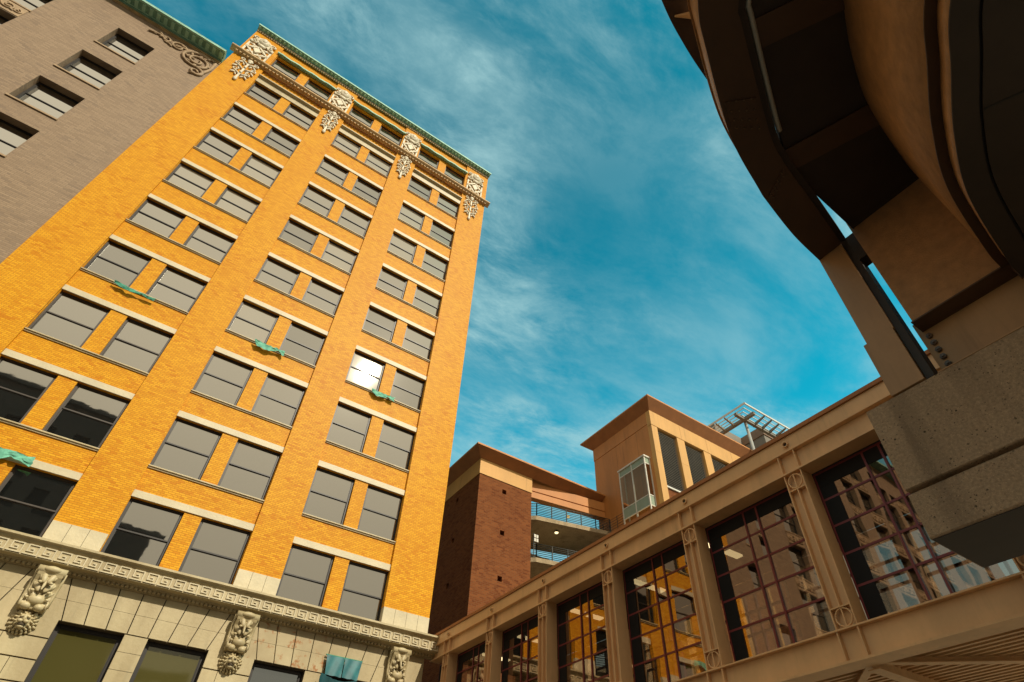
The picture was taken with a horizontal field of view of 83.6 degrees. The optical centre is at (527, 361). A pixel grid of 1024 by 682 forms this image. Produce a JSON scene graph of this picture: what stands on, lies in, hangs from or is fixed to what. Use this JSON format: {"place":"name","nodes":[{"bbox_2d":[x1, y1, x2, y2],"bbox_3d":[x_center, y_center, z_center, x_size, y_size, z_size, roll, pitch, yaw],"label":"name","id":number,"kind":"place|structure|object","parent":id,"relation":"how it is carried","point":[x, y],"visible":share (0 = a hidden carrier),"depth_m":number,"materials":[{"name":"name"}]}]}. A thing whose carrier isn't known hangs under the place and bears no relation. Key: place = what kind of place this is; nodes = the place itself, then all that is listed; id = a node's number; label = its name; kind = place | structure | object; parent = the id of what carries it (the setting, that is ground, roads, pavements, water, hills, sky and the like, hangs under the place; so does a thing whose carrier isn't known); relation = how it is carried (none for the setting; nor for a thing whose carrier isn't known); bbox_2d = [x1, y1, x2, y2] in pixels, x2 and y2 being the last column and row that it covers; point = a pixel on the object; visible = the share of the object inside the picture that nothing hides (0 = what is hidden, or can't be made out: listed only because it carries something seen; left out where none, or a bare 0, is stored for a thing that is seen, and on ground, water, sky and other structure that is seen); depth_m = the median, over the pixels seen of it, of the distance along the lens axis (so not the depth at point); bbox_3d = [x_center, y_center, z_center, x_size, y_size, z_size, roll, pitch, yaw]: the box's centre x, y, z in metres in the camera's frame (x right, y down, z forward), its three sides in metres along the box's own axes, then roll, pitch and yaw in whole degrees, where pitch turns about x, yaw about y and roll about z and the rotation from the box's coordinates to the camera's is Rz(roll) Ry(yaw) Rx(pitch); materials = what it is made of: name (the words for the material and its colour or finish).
{"place":"outdoors","nodes":[
{"label":"outdoors","id":0,"kind":"place"},
{"bbox_2d":[0,0,226,263],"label":"brick tower","id":1,"kind":"structure","parent":0,"point":[90,90],"depth_m":29.75,"materials":[{"name":"grey brick"}]},
{"bbox_2d":[0,15,9,24],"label":"window","id":2,"kind":"structure","parent":1,"relation":"in","point":[3,20],"depth_m":29.87,"materials":[{"name":"brown glass"}]},
{"bbox_2d":[0,119,33,154],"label":"window","id":3,"kind":"structure","parent":1,"relation":"in","point":[13,136],"depth_m":26.35,"materials":[{"name":"beige glass"}]},
{"bbox_2d":[14,0,52,9],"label":"window","id":4,"kind":"structure","parent":1,"relation":"in","point":[30,4],"depth_m":31.68,"materials":[{"name":"beige glass"}]},
{"bbox_2d":[15,82,78,117],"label":"window","id":5,"kind":"structure","parent":1,"relation":"in","point":[39,94],"depth_m":28.66,"materials":[{"name":"beige glass"}]},
{"bbox_2d":[63,56,117,87],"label":"window","id":6,"kind":"structure","parent":1,"relation":"in","point":[85,67],"depth_m":31.36,"materials":[{"name":"beige glass"}]},
{"bbox_2d":[102,34,149,62],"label":"window","id":7,"kind":"structure","parent":1,"relation":"in","point":[119,42],"depth_m":34.04,"materials":[{"name":"beige glass"}]},
{"bbox_2d":[0,24,490,681],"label":"office tower","id":8,"kind":"structure","parent":0,"point":[202,488],"depth_m":25.08,"materials":[{"name":"brick"}]},
{"bbox_2d":[0,447,35,466],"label":"debris net","id":9,"kind":"object","parent":8,"relation":"attached to","point":[22,458],"visible":1,"depth_m":19.09,"materials":[{"name":"green fabric"}]},
{"bbox_2d":[0,356,57,422],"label":"window","id":10,"kind":"structure","parent":8,"relation":"in","point":[22,386],"depth_m":20.63,"materials":[{"name":"black glass"}]},
{"bbox_2d":[0,465,77,536],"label":"window","id":11,"kind":"structure","parent":8,"relation":"in","point":[24,486],"depth_m":18.96,"materials":[{"name":"black glass"}]},
{"bbox_2d":[28,291,109,347],"bbox_3d":[-18.339,-1.635,22.979,1.820,2.360,0.100,27,-50,-24],"label":"window","id":12,"kind":"structure","parent":8,"relation":"in","point":[82,313],"depth_m":23.00,"materials":[{"name":"grey glass"}]},
{"bbox_2d":[25,623,123,681],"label":"window","id":13,"kind":"structure","parent":8,"relation":"in","point":[71,653],"depth_m":17.41,"materials":[{"name":"green glass"}]},
{"bbox_2d":[43,383,130,447],"bbox_3d":[-16.400,2.064,21.368,1.840,2.340,0.100,27,-50,-24],"label":"window","id":14,"kind":"structure","parent":8,"relation":"in","point":[68,421],"depth_m":21.37,"materials":[{"name":"black glass"}]},
{"bbox_2d":[84,240,151,286],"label":"window","id":15,"kind":"structure","parent":8,"relation":"in","point":[122,258],"depth_m":25.61,"materials":[{"name":"grey glass"}]},
{"bbox_2d":[113,280,155,300],"bbox_3d":[-17.108,-3.085,24.929,1.675,0.308,0.074,27,-50,-24],"label":"debris net","id":16,"kind":"object","parent":8,"relation":"attached to","point":[118,283],"visible":1,"depth_m":24.85,"materials":[{"name":"green fabric"}]},
{"bbox_2d":[100,318,172,372],"bbox_3d":[-16.331,-0.619,23.973,1.840,2.360,0.100,27,-50,-24],"label":"window","id":17,"kind":"structure","parent":8,"relation":"in","point":[145,339],"depth_m":24.00,"materials":[{"name":"grey glass"}]},
{"bbox_2d":[100,498,183,565],"bbox_3d":[-13.602,6.153,20.222,1.820,2.340,0.100,27,-50,-24],"label":"window","id":18,"kind":"structure","parent":8,"relation":"in","point":[143,519],"depth_m":20.30,"materials":[{"name":"grey glass"}]},
{"bbox_2d":[129,199,184,237],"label":"window","id":19,"kind":"structure","parent":8,"relation":"in","point":[146,214],"depth_m":28.23,"materials":[{"name":"grey glass"}]},
{"bbox_2d":[129,641,205,681],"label":"window","id":20,"kind":"structure","parent":8,"relation":"in","point":[158,662],"depth_m":18.58,"materials":[{"name":"green glass"}]},
{"bbox_2d":[146,266,206,311],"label":"window","id":21,"kind":"structure","parent":8,"relation":"in","point":[184,286],"depth_m":26.61,"materials":[{"name":"grey glass"}]},
{"bbox_2d":[150,418,221,479],"bbox_3d":[-13.534,3.513,22.785,1.820,2.340,0.100,27,-50,-24],"label":"window","id":22,"kind":"structure","parent":8,"relation":"in","point":[187,448],"depth_m":22.80,"materials":[{"name":"grey glass"}]},
{"bbox_2d":[165,163,214,196],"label":"window","id":23,"kind":"structure","parent":8,"relation":"in","point":[183,176],"depth_m":30.87,"materials":[{"name":"grey glass"}]},
{"bbox_2d":[183,224,234,261],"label":"window","id":24,"kind":"structure","parent":8,"relation":"in","point":[208,240],"depth_m":29.23,"materials":[{"name":"grey glass"}]},
{"bbox_2d":[178,518,250,583],"bbox_3d":[-11.593,7.169,21.215,1.840,2.340,0.100,27,-50,-24],"label":"window","id":25,"kind":"structure","parent":8,"relation":"in","point":[216,539],"depth_m":21.29,"materials":[{"name":"grey glass"}]},
{"bbox_2d":[196,131,240,163],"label":"window","id":26,"kind":"structure","parent":8,"relation":"in","point":[213,144],"depth_m":33.55,"materials":[{"name":"grey glass"}]},
{"bbox_2d":[193,352,253,404],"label":"window","id":27,"kind":"structure","parent":8,"relation":"in","point":[225,371],"depth_m":25.42,"materials":[{"name":"grey glass"}]},
{"bbox_2d":[214,187,258,220],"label":"window","id":28,"kind":"structure","parent":8,"relation":"in","point":[230,200],"depth_m":31.86,"materials":[{"name":"grey glass"}]},
{"bbox_2d":[223,106,260,133],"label":"window","id":29,"kind":"structure","parent":8,"relation":"in","point":[240,116],"depth_m":36.19,"materials":[{"name":"grey glass"}]},
{"bbox_2d":[218,439,280,499],"bbox_3d":[-11.526,4.529,23.778,1.840,2.340,0.100,27,-50,-24],"label":"window","id":30,"kind":"structure","parent":8,"relation":"in","point":[250,468],"depth_m":23.80,"materials":[{"name":"grey glass"}]},
{"bbox_2d":[227,300,278,343],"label":"window","id":31,"kind":"structure","parent":8,"relation":"in","point":[253,316],"depth_m":28.05,"materials":[{"name":"grey glass"}]},
{"bbox_2d":[240,155,280,186],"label":"window","id":32,"kind":"structure","parent":8,"relation":"in","point":[269,173],"depth_m":34.56,"materials":[{"name":"grey glass"}]},
{"bbox_2d":[246,83,280,107],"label":"window","id":33,"kind":"structure","parent":8,"relation":"in","point":[255,88],"depth_m":38.94,"materials":[{"name":"grey glass"}]},
{"bbox_2d":[254,339,284,355],"bbox_3d":[-12.297,-0.643,27.296,1.467,0.383,0.083,27,-50,-24],"label":"debris net","id":34,"kind":"object","parent":8,"relation":"attached to","point":[264,346],"visible":1,"depth_m":27.25,"materials":[{"name":"green fabric"}]},
{"bbox_2d":[247,662,302,681],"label":"window","id":35,"kind":"structure","parent":8,"relation":"in","point":[259,672],"depth_m":20.10,"materials":[{"name":"grey glass"}]},
{"bbox_2d":[255,257,299,293],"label":"window","id":36,"kind":"structure","parent":8,"relation":"in","point":[270,273],"depth_m":30.64,"materials":[{"name":"grey glass"}]},
{"bbox_2d":[251,375,305,425],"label":"window","id":37,"kind":"structure","parent":8,"relation":"in","point":[274,390],"depth_m":26.42,"materials":[{"name":"grey glass"}]},
{"bbox_2d":[262,128,298,156],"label":"window","id":38,"kind":"structure","parent":8,"relation":"in","point":[275,136],"depth_m":37.19,"materials":[{"name":"grey glass"}]},
{"bbox_2d":[271,59,299,80],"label":"window","id":39,"kind":"structure","parent":8,"relation":"in","point":[281,67],"depth_m":42.33,"materials":[{"name":"grey glass"}]},
{"bbox_2d":[283,104,314,129],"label":"window","id":40,"kind":"structure","parent":8,"relation":"in","point":[293,113],"depth_m":39.94,"materials":[{"name":"grey glass"}]},
{"bbox_2d":[279,219,318,251],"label":"window","id":41,"kind":"structure","parent":8,"relation":"in","point":[300,236],"depth_m":33.30,"materials":[{"name":"grey glass"}]},
{"bbox_2d":[279,322,325,365],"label":"window","id":42,"kind":"structure","parent":8,"relation":"in","point":[297,337],"depth_m":29.04,"materials":[{"name":"grey glass"}]},
{"bbox_2d":[276,544,333,606],"bbox_3d":[-8.793,8.585,22.600,1.820,2.340,0.100,27,-50,-24],"label":"window","id":43,"kind":"structure","parent":8,"relation":"in","point":[305,576],"depth_m":22.69,"materials":[{"name":"grey glass"}]},
{"bbox_2d":[299,186,334,216],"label":"window","id":44,"kind":"structure","parent":8,"relation":"in","point":[325,203],"depth_m":35.97,"materials":[{"name":"grey glass"}]},
{"bbox_2d":[304,80,330,100],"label":"window","id":45,"kind":"structure","parent":8,"relation":"in","point":[310,85],"depth_m":43.32,"materials":[{"name":"grey glass"}]},
{"bbox_2d":[302,278,341,314],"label":"window","id":46,"kind":"structure","parent":8,"relation":"in","point":[330,300],"depth_m":31.65,"materials":[{"name":"grey glass"}]},
{"bbox_2d":[303,467,354,524],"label":"window","id":47,"kind":"structure","parent":8,"relation":"in","point":[327,483],"depth_m":25.20,"materials":[{"name":"grey glass"}]},
{"bbox_2d":[316,158,348,185],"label":"window","id":48,"kind":"structure","parent":8,"relation":"in","point":[331,168],"depth_m":38.62,"materials":[{"name":"grey glass"}]},
{"bbox_2d":[321,240,356,272],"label":"window","id":49,"kind":"structure","parent":8,"relation":"in","point":[343,258],"depth_m":34.28,"materials":[{"name":"grey glass"}]},
{"bbox_2d":[319,654,362,681],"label":"hung sheet","id":50,"kind":"object","parent":8,"relation":"hanging from","point":[335,664],"visible":1,"depth_m":21.07,"materials":[{"name":"teal fabric"}]},
{"bbox_2d":[332,133,360,157],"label":"window","id":51,"kind":"structure","parent":8,"relation":"in","point":[339,140],"depth_m":41.38,"materials":[{"name":"grey glass"}]},
{"bbox_2d":[326,403,371,452],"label":"window","id":52,"kind":"structure","parent":8,"relation":"in","point":[357,422],"depth_m":27.82,"materials":[{"name":"grey glass"}]},
{"bbox_2d":[337,206,370,236],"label":"window","id":53,"kind":"structure","parent":8,"relation":"in","point":[348,215],"depth_m":36.97,"materials":[{"name":"grey glass"}]},
{"bbox_2d":[349,107,373,127],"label":"window","id":54,"kind":"structure","parent":8,"relation":"in","point":[354,113],"depth_m":44.73,"materials":[{"name":"white glass"}]},
{"bbox_2d":[337,561,387,620],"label":"window","id":55,"kind":"structure","parent":8,"relation":"in","point":[360,579],"depth_m":23.68,"materials":[{"name":"grey glass"}]},
{"bbox_2d":[346,351,384,390],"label":"window","id":56,"kind":"structure","parent":8,"relation":"in","point":[361,364],"depth_m":30.44,"materials":[{"name":"white glass"}]},
{"bbox_2d":[352,178,381,204],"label":"window","id":57,"kind":"structure","parent":8,"relation":"in","point":[359,185],"depth_m":39.63,"materials":[{"name":"grey glass"}]},
{"bbox_2d":[364,152,391,175],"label":"window","id":58,"kind":"structure","parent":8,"relation":"in","point":[375,162],"depth_m":42.36,"materials":[{"name":"grey glass"}]},
{"bbox_2d":[362,307,396,341],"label":"window","id":59,"kind":"structure","parent":8,"relation":"in","point":[374,321],"depth_m":33.03,"materials":[{"name":"grey glass"}]},
{"bbox_2d":[358,485,402,540],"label":"window","id":60,"kind":"structure","parent":8,"relation":"in","point":[380,512],"depth_m":26.19,"materials":[{"name":"grey glass"}]},
{"bbox_2d":[372,388,394,401],"bbox_3d":[-7.480,1.762,29.707,1.324,0.368,0.084,27,-50,-24],"label":"debris net","id":61,"kind":"object","parent":8,"relation":"attached to","point":[377,393],"visible":1,"depth_m":29.67,"materials":[{"name":"green fabric"}]},
{"bbox_2d":[378,125,401,144],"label":"window","id":62,"kind":"structure","parent":8,"relation":"in","point":[383,131],"depth_m":45.75,"materials":[{"name":"grey glass"}]},
{"bbox_2d":[376,268,406,298],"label":"window","id":63,"kind":"structure","parent":8,"relation":"in","point":[388,281],"depth_m":35.69,"materials":[{"name":"grey glass"}]},
{"bbox_2d":[375,421,414,469],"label":"window","id":64,"kind":"structure","parent":8,"relation":"in","point":[391,436],"depth_m":28.81,"materials":[{"name":"grey glass"}]},
{"bbox_2d":[388,233,416,262],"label":"window","id":65,"kind":"structure","parent":8,"relation":"in","point":[405,246],"depth_m":38.37,"materials":[{"name":"grey glass"}]},
{"bbox_2d":[390,369,424,409],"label":"window","id":66,"kind":"structure","parent":8,"relation":"in","point":[404,384],"depth_m":31.43,"materials":[{"name":"grey glass"}]},
{"bbox_2d":[398,204,424,229],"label":"window","id":67,"kind":"structure","parent":8,"relation":"in","point":[410,216],"depth_m":41.01,"materials":[{"name":"grey glass"}]},
{"bbox_2d":[402,325,432,358],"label":"window","id":68,"kind":"structure","parent":8,"relation":"in","point":[415,341],"depth_m":34.02,"materials":[{"name":"grey glass"}]},
{"bbox_2d":[407,177,431,200],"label":"window","id":69,"kind":"structure","parent":8,"relation":"in","point":[415,186],"depth_m":43.77,"materials":[{"name":"grey glass"}]},
{"bbox_2d":[412,286,440,316],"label":"window","id":70,"kind":"structure","parent":8,"relation":"in","point":[426,301],"depth_m":36.67,"materials":[{"name":"grey glass"}]},
{"bbox_2d":[418,150,438,168],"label":"window","id":71,"kind":"structure","parent":8,"relation":"in","point":[423,156],"depth_m":47.13,"materials":[{"name":"grey glass"}]},
{"bbox_2d":[421,250,447,279],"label":"window","id":72,"kind":"structure","parent":8,"relation":"in","point":[438,268],"depth_m":39.36,"materials":[{"name":"grey glass"}]},
{"bbox_2d":[429,222,452,246],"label":"window","id":73,"kind":"structure","parent":8,"relation":"in","point":[438,232],"depth_m":42.00,"materials":[{"name":"grey glass"}]},
{"bbox_2d":[436,194,458,217],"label":"window","id":74,"kind":"structure","parent":8,"relation":"in","point":[444,202],"depth_m":44.75,"materials":[{"name":"grey glass"}]},
{"bbox_2d":[444,166,463,184],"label":"window","id":75,"kind":"structure","parent":8,"relation":"in","point":[450,173],"depth_m":48.10,"materials":[{"name":"grey glass"}]},
{"bbox_2d":[430,349,1023,681],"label":"footbridge","id":76,"kind":"object","parent":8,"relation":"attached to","point":[759,542],"visible":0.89,"depth_m":12.82,"materials":[{"name":"beige metal"}]},
{"bbox_2d":[146,0,926,561],"label":"sky","id":77,"kind":"structure","parent":0,"point":[628,251],"materials":[{"name":"blue"}]},
{"bbox_2d":[866,326,1023,567],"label":"concrete pier","id":78,"kind":"structure","parent":0,"point":[951,438],"depth_m":7.36,"materials":[{"name":"concrete"}]},
{"bbox_2d":[662,0,1023,396],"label":"elevated guideway","id":79,"kind":"object","parent":78,"relation":"on","point":[890,133],"visible":0.98,"depth_m":8.29,"materials":[{"name":"brown paint"}]},
{"label":"street","id":80,"kind":"structure","parent":0,"visible":0},
{"bbox_2d":[421,442,610,681],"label":"parking garage","id":81,"kind":"structure","parent":80,"relation":"on","point":[494,533],"depth_m":40.92,"materials":[{"name":"red brick"}]},
{"bbox_2d":[580,394,751,680],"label":"stair tower","id":82,"kind":"structure","parent":80,"relation":"on","point":[650,452],"depth_m":46.65,"materials":[{"name":"brown concrete"}]},
{"bbox_2d":[617,454,656,523],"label":"bay window","id":83,"kind":"structure","parent":82,"relation":"in","point":[649,499],"depth_m":43.01,"materials":[{"name":"white metal"}]},
{"bbox_2d":[710,424,867,619],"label":"rooftop block","id":84,"kind":"structure","parent":80,"relation":"on","point":[759,438],"depth_m":58.51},
{"bbox_2d":[708,402,789,449],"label":"rooftop trellis","id":85,"kind":"object","parent":84,"relation":"on","point":[746,420],"visible":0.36,"depth_m":54.16,"materials":[{"name":"grey metal"}]}
]}

